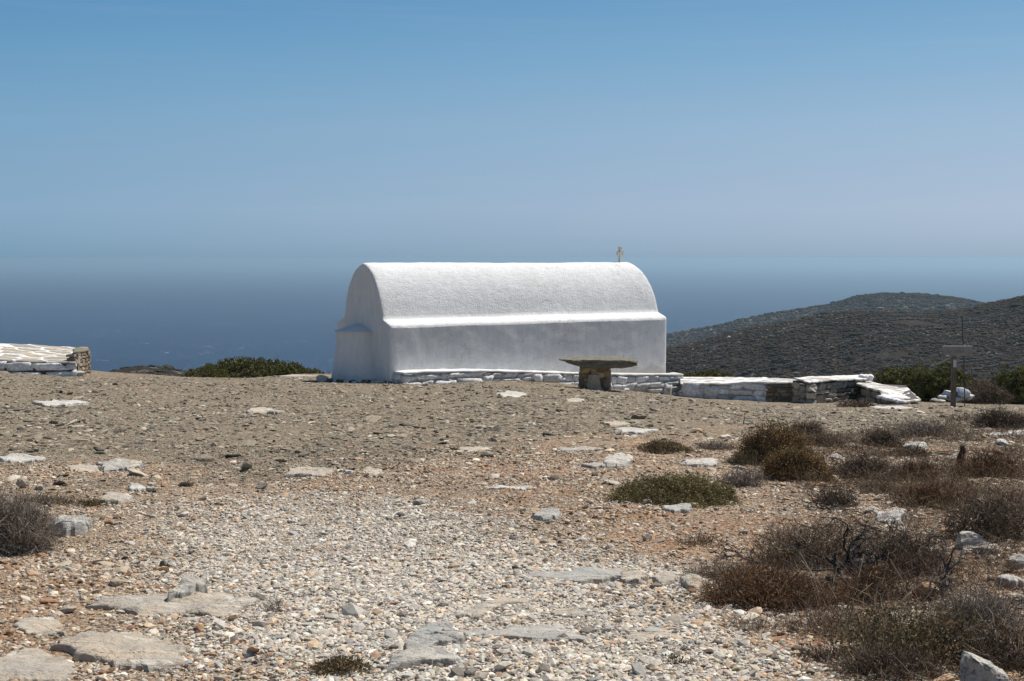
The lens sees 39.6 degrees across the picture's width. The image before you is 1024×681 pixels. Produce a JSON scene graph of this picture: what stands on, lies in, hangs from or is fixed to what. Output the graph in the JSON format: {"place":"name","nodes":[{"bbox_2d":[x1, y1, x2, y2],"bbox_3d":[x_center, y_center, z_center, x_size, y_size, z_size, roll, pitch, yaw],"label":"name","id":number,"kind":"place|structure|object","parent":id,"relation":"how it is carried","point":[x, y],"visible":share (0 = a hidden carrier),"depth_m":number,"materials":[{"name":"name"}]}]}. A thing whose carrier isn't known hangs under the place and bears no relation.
{"place":"outdoors","nodes":[
{"label":"outdoors","id":0,"kind":"place"},
{"bbox_2d":[111,366,189,376],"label":"headland","id":1,"kind":"structure","parent":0,"point":[143,370],"depth_m":418.19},
{"bbox_2d":[108,364,187,376],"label":"scrub on headland","id":2,"kind":"object","parent":1,"relation":"on","point":[168,367],"visible":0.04,"depth_m":426.90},
{"bbox_2d":[0,370,1023,680],"bbox_3d":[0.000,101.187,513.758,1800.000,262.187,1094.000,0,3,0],"label":"ground","id":3,"kind":"structure","parent":0,"point":[286,428],"depth_m":16.07,"materials":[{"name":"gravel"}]},
{"bbox_2d":[0,453,46,462],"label":"flat rock","id":4,"kind":"object","parent":3,"relation":"on","point":[18,457],"visible":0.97,"depth_m":14.79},
{"bbox_2d":[0,648,74,680],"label":"rock slab","id":5,"kind":"object","parent":3,"relation":"on","point":[31,664],"visible":1,"depth_m":5.43,"materials":[{"name":"stone"}]},
{"bbox_2d":[13,616,66,636],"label":"rock slab","id":6,"kind":"object","parent":3,"relation":"on","point":[27,626],"visible":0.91,"depth_m":6.28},
{"bbox_2d":[0,462,80,557],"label":"shrub","id":7,"kind":"object","parent":3,"relation":"on","point":[28,527],"visible":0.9,"depth_m":8.67,"materials":[{"name":"brown plant"}]},
{"bbox_2d":[0,343,90,375],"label":"paved wall","id":8,"kind":"structure","parent":3,"relation":"on","point":[40,359],"depth_m":39.32,"materials":[{"name":"stone"}]},
{"bbox_2d":[12,489,85,505],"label":"shrub","id":9,"kind":"object","parent":3,"relation":"on","point":[61,499],"visible":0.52,"depth_m":11.21,"materials":[{"name":"brown plant"}]},
{"bbox_2d":[32,399,89,406],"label":"flat rock","id":10,"kind":"object","parent":3,"relation":"on","point":[55,403],"visible":0.98,"depth_m":26.57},
{"bbox_2d":[48,515,93,536],"bbox_3d":[-3.024,1.279,9.692,0.301,0.188,0.727,0,3,-8],"label":"flat rock","id":11,"kind":"object","parent":3,"relation":"on","point":[82,525],"visible":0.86,"depth_m":9.48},
{"bbox_2d":[67,462,99,471],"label":"flat rock","id":12,"kind":"object","parent":3,"relation":"on","point":[79,467],"visible":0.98,"depth_m":13.79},
{"bbox_2d":[100,492,134,504],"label":"flat rock","id":13,"kind":"object","parent":3,"relation":"on","point":[115,497],"visible":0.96,"depth_m":11.18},
{"bbox_2d":[50,630,188,671],"bbox_3d":[-1.577,1.276,5.783,0.450,0.131,0.875,-3,4,-37],"label":"rock slab","id":14,"kind":"object","parent":3,"relation":"on","point":[136,650],"visible":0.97,"depth_m":5.72,"materials":[{"name":"stone"}]},
{"bbox_2d":[96,458,143,471],"bbox_3d":[-3.901,1.267,14.180,0.418,0.150,1.101,-1,4,-21],"label":"flat rock","id":15,"kind":"object","parent":3,"relation":"on","point":[115,464],"visible":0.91,"depth_m":14.06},
{"bbox_2d":[86,592,259,617],"bbox_3d":[-1.633,1.283,6.793,0.838,0.109,0.747,0,3,0],"label":"rock slab","id":16,"kind":"object","parent":3,"relation":"on","point":[218,604],"visible":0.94,"depth_m":6.77,"materials":[{"name":"stone"}]},
{"bbox_2d":[167,569,207,601],"bbox_3d":[-1.583,1.275,7.146,0.129,0.216,0.589,0,3,5],"label":"rock slab","id":17,"kind":"object","parent":3,"relation":"on","point":[188,585],"visible":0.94,"depth_m":7.02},
{"bbox_2d":[180,369,229,377],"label":"bush","id":18,"kind":"object","parent":3,"relation":"on","point":[197,373],"visible":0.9,"depth_m":47.33,"materials":[{"name":"green plant"}]},
{"bbox_2d":[187,356,303,377],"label":"bush","id":19,"kind":"object","parent":3,"relation":"on","point":[241,368],"visible":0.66,"depth_m":48.54,"materials":[{"name":"green plant"}]},
{"bbox_2d":[246,594,289,612],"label":"shrub","id":20,"kind":"object","parent":3,"relation":"on","point":[270,607],"visible":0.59,"depth_m":6.62,"materials":[{"name":"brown plant"}]},
{"bbox_2d":[253,361,329,376],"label":"bush","id":21,"kind":"object","parent":3,"relation":"on","point":[288,370],"visible":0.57,"depth_m":47.94,"materials":[{"name":"green plant"}]},
{"bbox_2d":[283,467,337,476],"bbox_3d":[-1.921,1.272,13.609,0.524,0.127,0.874,0,3,0],"label":"flat rock","id":22,"kind":"object","parent":3,"relation":"on","point":[304,471],"visible":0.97,"depth_m":13.41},
{"bbox_2d":[302,646,393,676],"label":"shrub","id":23,"kind":"object","parent":3,"relation":"on","point":[341,664],"visible":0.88,"depth_m":5.36,"materials":[{"name":"green plant"}]},
{"bbox_2d":[387,646,461,672],"bbox_3d":[-0.389,1.267,5.574,0.346,0.122,0.326,-2,4,-25],"label":"rock slab","id":24,"kind":"object","parent":3,"relation":"on","point":[404,659],"visible":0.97,"depth_m":5.48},
{"bbox_2d":[404,620,466,649],"bbox_3d":[-0.317,1.275,6.042,0.262,0.138,0.567,0,3,0],"label":"rock slab","id":25,"kind":"object","parent":3,"relation":"on","point":[441,633],"visible":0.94,"depth_m":5.91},
{"bbox_2d":[327,247,665,383],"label":"chapel","id":26,"kind":"structure","parent":3,"relation":"on","point":[399,316],"depth_m":42.56,"materials":[{"name":"paint"}]},
{"bbox_2d":[463,597,536,619],"bbox_3d":[-0.096,1.273,6.768,0.213,0.073,0.581,2,4,31],"label":"rock slab","id":27,"kind":"object","parent":3,"relation":"on","point":[477,611],"visible":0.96,"depth_m":6.72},
{"bbox_2d":[0,556,1023,680],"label":"gravel","id":28,"kind":"structure","parent":3,"relation":"on","point":[402,596],"depth_m":6.40,"materials":[{"name":"gravel"}]},
{"bbox_2d":[0,474,1023,680],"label":"grit","id":29,"kind":"object","parent":3,"relation":"on","point":[371,551],"visible":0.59,"depth_m":9.23,"materials":[{"name":"gravel"}]},
{"bbox_2d":[0,441,1023,566],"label":"gravel beyond","id":30,"kind":"object","parent":3,"relation":"on","point":[397,528],"visible":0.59,"depth_m":10.38,"materials":[{"name":"gravel"}]},
{"bbox_2d":[0,371,1023,492],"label":"shale chips","id":31,"kind":"object","parent":3,"relation":"on","point":[244,414],"visible":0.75,"depth_m":23.40,"materials":[{"name":"gravel"}]},
{"bbox_2d":[0,373,1023,487],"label":"dark shale","id":32,"kind":"object","parent":3,"relation":"on","point":[211,458],"visible":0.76,"depth_m":24.20,"materials":[{"name":"gravel"}]},
{"bbox_2d":[0,400,1023,680],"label":"larger stones","id":33,"kind":"object","parent":3,"relation":"on","point":[676,618],"visible":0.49,"depth_m":11.43,"materials":[{"name":"stone"}]},
{"bbox_2d":[464,624,593,641],"bbox_3d":[0.073,1.276,6.169,0.622,0.065,0.305,1,3,10],"label":"rock slab","id":34,"kind":"object","parent":3,"relation":"on","point":[545,632],"visible":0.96,"depth_m":6.10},
{"bbox_2d":[393,368,683,395],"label":"stone bench","id":35,"kind":"object","parent":3,"relation":"on","point":[663,383],"visible":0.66,"depth_m":42.50,"materials":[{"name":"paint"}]},
{"bbox_2d":[532,507,560,521],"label":"flat rock","id":36,"kind":"object","parent":3,"relation":"on","point":[549,514],"visible":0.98,"depth_m":10.15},
{"bbox_2d":[550,608,585,617],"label":"flat rock","id":37,"kind":"object","parent":3,"relation":"on","point":[572,613],"visible":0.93,"depth_m":6.56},
{"bbox_2d":[526,566,626,584],"bbox_3d":[0.379,1.283,7.693,0.652,0.075,0.359,-3,4,-38],"label":"rock slab","id":38,"kind":"object","parent":3,"relation":"on","point":[582,575],"visible":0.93,"depth_m":7.65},
{"bbox_2d":[559,356,637,390],"bbox_3d":[2.374,0.999,39.135,2.177,1.070,1.235,0,3,0],"label":"stone table","id":39,"kind":"object","parent":3,"relation":"on","point":[594,373],"visible":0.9,"depth_m":38.81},
{"bbox_2d":[603,452,632,467],"bbox_3d":[1.113,1.278,14.845,0.314,0.190,1.186,0,3,6],"label":"flat rock","id":40,"kind":"object","parent":3,"relation":"on","point":[619,460],"visible":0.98,"depth_m":14.51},
{"bbox_2d":[620,569,648,584],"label":"flat rock","id":41,"kind":"object","parent":3,"relation":"on","point":[633,576],"visible":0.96,"depth_m":7.61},
{"bbox_2d":[613,427,657,433],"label":"flat rock","id":42,"kind":"object","parent":3,"relation":"on","point":[632,430],"visible":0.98,"depth_m":20.32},
{"bbox_2d":[633,434,694,453],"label":"shrub","id":43,"kind":"object","parent":3,"relation":"on","point":[672,446],"visible":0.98,"depth_m":16.16,"materials":[{"name":"green plant"}]},
{"bbox_2d":[652,570,678,585],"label":"flat rock","id":44,"kind":"object","parent":3,"relation":"on","point":[665,578],"visible":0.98,"depth_m":7.55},
{"bbox_2d":[602,469,742,507],"bbox_3d":[1.274,1.211,11.360,1.133,0.364,0.893,0,3,0],"label":"shrub","id":45,"kind":"object","parent":3,"relation":"on","point":[677,487],"visible":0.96,"depth_m":11.23,"materials":[{"name":"green plant"}]},
{"bbox_2d":[660,503,692,513],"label":"flat rock","id":46,"kind":"object","parent":3,"relation":"on","point":[684,508],"visible":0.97,"depth_m":10.64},
{"bbox_2d":[679,573,709,589],"bbox_3d":[0.956,1.282,7.406,0.165,0.150,0.442,0,3,0],"label":"flat rock","id":47,"kind":"object","parent":3,"relation":"on","point":[689,579],"visible":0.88,"depth_m":7.29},
{"bbox_2d":[672,525,728,548],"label":"shrub","id":48,"kind":"object","parent":3,"relation":"on","point":[690,541],"visible":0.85,"depth_m":9.11,"materials":[{"name":"brown plant"}]},
{"bbox_2d":[682,458,719,466],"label":"flat rock","id":49,"kind":"object","parent":3,"relation":"on","point":[710,462],"visible":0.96,"depth_m":14.80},
{"bbox_2d":[683,368,734,376],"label":"bush","id":50,"kind":"object","parent":3,"relation":"on","point":[713,373],"visible":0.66,"depth_m":50.76,"materials":[{"name":"green plant"}]},
{"bbox_2d":[671,552,755,580],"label":"shrub","id":51,"kind":"object","parent":3,"relation":"on","point":[707,567],"visible":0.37,"depth_m":7.84,"materials":[{"name":"brown plant"}]},
{"bbox_2d":[690,435,739,450],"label":"shrub","id":52,"kind":"object","parent":3,"relation":"on","point":[718,444],"visible":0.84,"depth_m":16.66,"materials":[{"name":"brown plant"}]},
{"bbox_2d":[678,377,794,401],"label":"stone wall","id":53,"kind":"structure","parent":3,"relation":"on","point":[764,389],"depth_m":44.05,"materials":[{"name":"stone"}]},
{"bbox_2d":[713,451,770,487],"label":"shrub","id":54,"kind":"object","parent":3,"relation":"on","point":[736,479],"visible":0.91,"depth_m":12.44,"materials":[{"name":"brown plant"}]},
{"bbox_2d":[723,447,763,466],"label":"shrub","id":55,"kind":"object","parent":3,"relation":"on","point":[737,458],"visible":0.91,"depth_m":14.98,"materials":[{"name":"green plant"}]},
{"bbox_2d":[698,538,788,567],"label":"burnt shrub","id":56,"kind":"object","parent":3,"relation":"on","point":[724,555],"visible":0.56,"depth_m":8.26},
{"bbox_2d":[717,608,786,632],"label":"shrub","id":57,"kind":"object","parent":3,"relation":"on","point":[736,623],"visible":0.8,"depth_m":6.28,"materials":[{"name":"brown plant"}]},
{"bbox_2d":[685,544,865,613],"bbox_3d":[1.222,1.190,6.909,0.779,0.437,0.797,-2,4,-27],"label":"shrub","id":58,"kind":"object","parent":3,"relation":"on","point":[748,583],"visible":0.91,"depth_m":6.82,"materials":[{"name":"brown plant"}]},
{"bbox_2d":[731,413,823,463],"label":"shrub","id":59,"kind":"object","parent":3,"relation":"on","point":[770,440],"visible":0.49,"depth_m":15.12,"materials":[{"name":"brown plant"}]},
{"bbox_2d":[755,438,839,481],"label":"shrub","id":60,"kind":"object","parent":3,"relation":"on","point":[785,459],"visible":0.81,"depth_m":12.98,"materials":[{"name":"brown plant"}]},
{"bbox_2d":[717,496,881,568],"bbox_3d":[1.740,1.213,8.352,1.055,0.605,0.825,0,3,0],"label":"shrub","id":61,"kind":"object","parent":3,"relation":"on","point":[793,537],"visible":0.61,"depth_m":8.32,"materials":[{"name":"brown plant"}]},
{"bbox_2d":[785,414,828,434],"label":"shrub","id":62,"kind":"object","parent":3,"relation":"on","point":[811,426],"visible":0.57,"depth_m":20.61,"materials":[{"name":"brown plant"}]},
{"bbox_2d":[768,635,847,664],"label":"shrub","id":63,"kind":"object","parent":3,"relation":"on","point":[810,653],"visible":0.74,"depth_m":5.59,"materials":[{"name":"brown plant"}]},
{"bbox_2d":[799,424,847,446],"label":"shrub","id":64,"kind":"object","parent":3,"relation":"on","point":[818,436],"visible":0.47,"depth_m":18.06,"materials":[{"name":"brown plant"}]},
{"bbox_2d":[789,478,860,510],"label":"shrub","id":65,"kind":"object","parent":3,"relation":"on","point":[832,506],"visible":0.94,"depth_m":10.74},
{"bbox_2d":[792,374,873,403],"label":"raised stone wall","id":66,"kind":"structure","parent":3,"relation":"on","point":[821,389],"depth_m":42.60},
{"bbox_2d":[805,483,864,506],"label":"shrub","id":67,"kind":"object","parent":3,"relation":"on","point":[841,498],"visible":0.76,"depth_m":11.08,"materials":[{"name":"brown plant"}]},
{"bbox_2d":[773,594,903,641],"bbox_3d":[1.456,1.232,6.216,0.658,0.220,0.562,0,3,0],"label":"shrub","id":68,"kind":"object","parent":3,"relation":"on","point":[814,623],"visible":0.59,"depth_m":6.20,"materials":[{"name":"brown plant"}]},
{"bbox_2d":[776,513,922,579],"bbox_3d":[1.927,1.128,7.851,0.886,0.409,0.924,0,3,0],"label":"burnt shrub","id":69,"kind":"object","parent":3,"relation":"on","point":[844,548],"visible":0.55,"depth_m":7.76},
{"bbox_2d":[686,405,1023,680],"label":"dead undergrowth","id":70,"kind":"object","parent":3,"relation":"on","point":[956,479],"visible":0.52,"depth_m":9.99,"materials":[{"name":"plant"}]},
{"bbox_2d":[833,399,877,407],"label":"shrub","id":71,"kind":"object","parent":3,"relation":"on","point":[859,403],"visible":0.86,"depth_m":37.34,"materials":[{"name":"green plant"}]},
{"bbox_2d":[822,534,892,583],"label":"burnt shrub","id":72,"kind":"object","parent":3,"relation":"on","point":[834,560],"visible":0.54,"depth_m":7.67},
{"bbox_2d":[823,443,910,480],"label":"shrub","id":73,"kind":"object","parent":3,"relation":"on","point":[852,465],"visible":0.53,"depth_m":13.37,"materials":[{"name":"brown plant"}]},
{"bbox_2d":[824,549,910,604],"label":"shrub","id":74,"kind":"object","parent":3,"relation":"on","point":[868,577],"visible":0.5,"depth_m":7.03,"materials":[{"name":"brown plant"}]},
{"bbox_2d":[767,551,971,612],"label":"dry stalks","id":75,"kind":"object","parent":3,"relation":"on","point":[875,594],"visible":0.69,"depth_m":6.74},
{"bbox_2d":[852,476,900,493],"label":"shrub","id":76,"kind":"object","parent":3,"relation":"on","point":[866,488],"visible":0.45,"depth_m":11.92,"materials":[{"name":"brown plant"}]},
{"bbox_2d":[797,626,957,680],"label":"shrub","id":77,"kind":"object","parent":3,"relation":"on","point":[867,662],"visible":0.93,"depth_m":5.31,"materials":[{"name":"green plant"}]},
{"bbox_2d":[856,425,907,447],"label":"shrub","id":78,"kind":"object","parent":3,"relation":"on","point":[881,437],"visible":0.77,"depth_m":18.80,"materials":[{"name":"brown plant"}]},
{"bbox_2d":[856,381,920,404],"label":"angled wall","id":79,"kind":"structure","parent":3,"relation":"on","point":[874,392],"depth_m":41.52,"materials":[{"name":"stone"}]},
{"bbox_2d":[875,509,907,526],"bbox_3d":[2.699,1.284,10.116,0.233,0.194,0.652,1,3,17],"label":"flat rock","id":80,"kind":"object","parent":3,"relation":"on","point":[892,513],"visible":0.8,"depth_m":10.00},
{"bbox_2d":[863,362,936,400],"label":"bush","id":81,"kind":"object","parent":3,"relation":"on","point":[890,377],"visible":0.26,"depth_m":46.85,"materials":[{"name":"green plant"}]},
{"bbox_2d":[837,512,979,578],"bbox_3d":[2.207,1.194,7.891,0.772,0.469,0.615,1,3,17],"label":"shrub","id":82,"kind":"object","parent":3,"relation":"on","point":[900,540],"visible":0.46,"depth_m":7.85,"materials":[{"name":"brown plant"}]},
{"bbox_2d":[892,449,943,479],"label":"shrub","id":83,"kind":"object","parent":3,"relation":"on","point":[920,464],"visible":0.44,"depth_m":13.67,"materials":[{"name":"brown plant"}]},
{"bbox_2d":[825,578,1014,668],"bbox_3d":[1.590,1.188,5.634,0.669,0.463,0.671,-2,4,-29],"label":"shrub","id":84,"kind":"object","parent":3,"relation":"on","point":[908,635],"visible":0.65,"depth_m":5.61,"materials":[{"name":"brown plant"}]},
{"bbox_2d":[891,418,956,436],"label":"shrub","id":85,"kind":"object","parent":3,"relation":"on","point":[922,428],"visible":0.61,"depth_m":21.14,"materials":[{"name":"brown plant"}]},
{"bbox_2d":[866,540,990,604],"bbox_3d":[2.054,1.142,7.019,0.425,0.330,0.757,3,4,42],"label":"burnt shrub","id":86,"kind":"object","parent":3,"relation":"on","point":[947,569],"visible":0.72,"depth_m":7.14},
{"bbox_2d":[887,460,978,508],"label":"shrub","id":87,"kind":"object","parent":3,"relation":"on","point":[929,491],"visible":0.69,"depth_m":11.03,"materials":[{"name":"brown plant"}]},
{"bbox_2d":[909,361,975,402],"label":"bush","id":88,"kind":"object","parent":3,"relation":"on","point":[939,384],"visible":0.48,"depth_m":45.76,"materials":[{"name":"green plant"}]},
{"bbox_2d":[906,608,1001,656],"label":"burnt shrub","id":89,"kind":"object","parent":3,"relation":"on","point":[961,628],"visible":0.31,"depth_m":5.61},
{"bbox_2d":[938,387,974,401],"bbox_3d":[11.799,1.424,37.765,0.943,0.392,0.710,0,3,0],"label":"painted boulder","id":90,"kind":"object","parent":3,"relation":"on","point":[959,394],"visible":0.74,"depth_m":37.55,"materials":[{"name":"stone"}]},
{"bbox_2d":[943,345,972,406],"bbox_3d":[11.131,0.994,35.596,0.743,1.770,0.159,0,3,0],"label":"sign post","id":91,"kind":"object","parent":3,"relation":"on","point":[953,351],"visible":0.97,"depth_m":35.50,"materials":[{"name":"brown wood"}]},
{"bbox_2d":[910,566,1023,634],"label":"shrub","id":92,"kind":"object","parent":3,"relation":"on","point":[977,603],"visible":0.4,"depth_m":6.27,"materials":[{"name":"brown plant"}]},
{"bbox_2d":[920,480,1023,542],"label":"shrub","id":93,"kind":"object","parent":3,"relation":"on","point":[985,518],"visible":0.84,"depth_m":9.26,"materials":[{"name":"brown plant"}]},
{"bbox_2d":[956,531,989,550],"bbox_3d":[2.833,1.251,8.780,0.221,0.159,0.144,-1,3,-16],"label":"boulder","id":94,"kind":"object","parent":3,"relation":"on","point":[965,536],"visible":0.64,"depth_m":8.73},
{"bbox_2d":[947,371,1008,403],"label":"bush","id":95,"kind":"object","parent":3,"relation":"on","point":[971,388],"visible":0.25,"depth_m":41.56,"materials":[{"name":"brown plant"}]},
{"bbox_2d":[960,651,1008,680],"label":"boulder","id":96,"kind":"object","parent":3,"relation":"on","point":[973,667],"visible":1,"depth_m":5.02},
{"bbox_2d":[945,441,1023,477],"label":"shrub","id":97,"kind":"object","parent":3,"relation":"on","point":[982,460],"visible":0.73,"depth_m":14.07,"materials":[{"name":"brown plant"}]},
{"bbox_2d":[951,610,1023,674],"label":"shrub","id":98,"kind":"object","parent":3,"relation":"on","point":[1011,655],"visible":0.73,"depth_m":5.48,"materials":[{"name":"brown plant"}]},
{"bbox_2d":[965,380,1018,404],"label":"bush","id":99,"kind":"object","parent":3,"relation":"on","point":[996,395],"visible":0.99,"depth_m":39.92,"materials":[{"name":"brown plant"}]},
{"bbox_2d":[968,402,1023,428],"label":"shrub","id":100,"kind":"object","parent":3,"relation":"on","point":[995,417],"visible":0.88,"depth_m":24.50,"materials":[{"name":"brown plant"}]},
{"bbox_2d":[987,364,1023,404],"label":"bush","id":101,"kind":"object","parent":3,"relation":"on","point":[1016,384],"visible":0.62,"depth_m":43.65,"materials":[{"name":"green plant"}]},
{"bbox_2d":[995,574,1023,587],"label":"flat rock","id":102,"kind":"object","parent":3,"relation":"on","point":[1009,578],"visible":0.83,"depth_m":7.43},
{"bbox_2d":[0,262,1023,377],"bbox_3d":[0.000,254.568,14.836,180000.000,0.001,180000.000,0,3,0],"label":"sea","id":103,"kind":"structure","parent":0,"point":[185,316],"depth_m":9342.85,"materials":[{"name":"liquid"}]},
{"bbox_2d":[0,0,1023,261],"label":"sky","id":104,"kind":"structure","parent":0,"point":[131,130],"materials":[{"name":"blue"}]},
{"bbox_2d":[666,295,976,346],"bbox_3d":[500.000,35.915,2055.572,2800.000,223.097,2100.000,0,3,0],"label":"hill","id":105,"kind":"structure","parent":0,"point":[845,309],"depth_m":1656.93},
{"bbox_2d":[666,294,963,346],"bbox_3d":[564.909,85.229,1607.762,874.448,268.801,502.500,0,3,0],"label":"hill rocks","id":106,"kind":"object","parent":105,"relation":"on","point":[774,318],"visible":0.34,"depth_m":1672.16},
{"bbox_2d":[666,292,984,346],"bbox_3d":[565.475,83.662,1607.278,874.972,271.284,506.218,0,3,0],"label":"scrub cover","id":107,"kind":"object","parent":105,"relation":"on","point":[834,305],"visible":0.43,"depth_m":1674.22,"materials":[{"name":"plant"}]},
{"bbox_2d":[666,295,1023,400],"bbox_3d":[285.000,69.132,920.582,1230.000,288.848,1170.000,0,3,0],"label":"hill","id":108,"kind":"structure","parent":0,"point":[896,355],"depth_m":660.15,"materials":[{"name":"plant"}]},
{"bbox_2d":[666,299,1022,373],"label":"hillside stones","id":109,"kind":"object","parent":108,"relation":"on","point":[860,344],"visible":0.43,"depth_m":675.13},
{"bbox_2d":[734,340,954,376],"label":"terrace wall","id":110,"kind":"structure","parent":108,"relation":"on","point":[862,349],"depth_m":649.38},
{"bbox_2d":[666,296,1023,393],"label":"scrub cover","id":111,"kind":"object","parent":108,"relation":"on","point":[977,311],"visible":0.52,"depth_m":683.54,"materials":[{"name":"plant"}]},
{"bbox_2d":[801,323,986,357],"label":"terrace wall","id":112,"kind":"structure","parent":108,"relation":"on","point":[897,331],"depth_m":672.37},
{"bbox_2d":[872,306,1021,321],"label":"terrace wall","id":113,"kind":"structure","parent":108,"relation":"on","point":[908,318],"depth_m":716.34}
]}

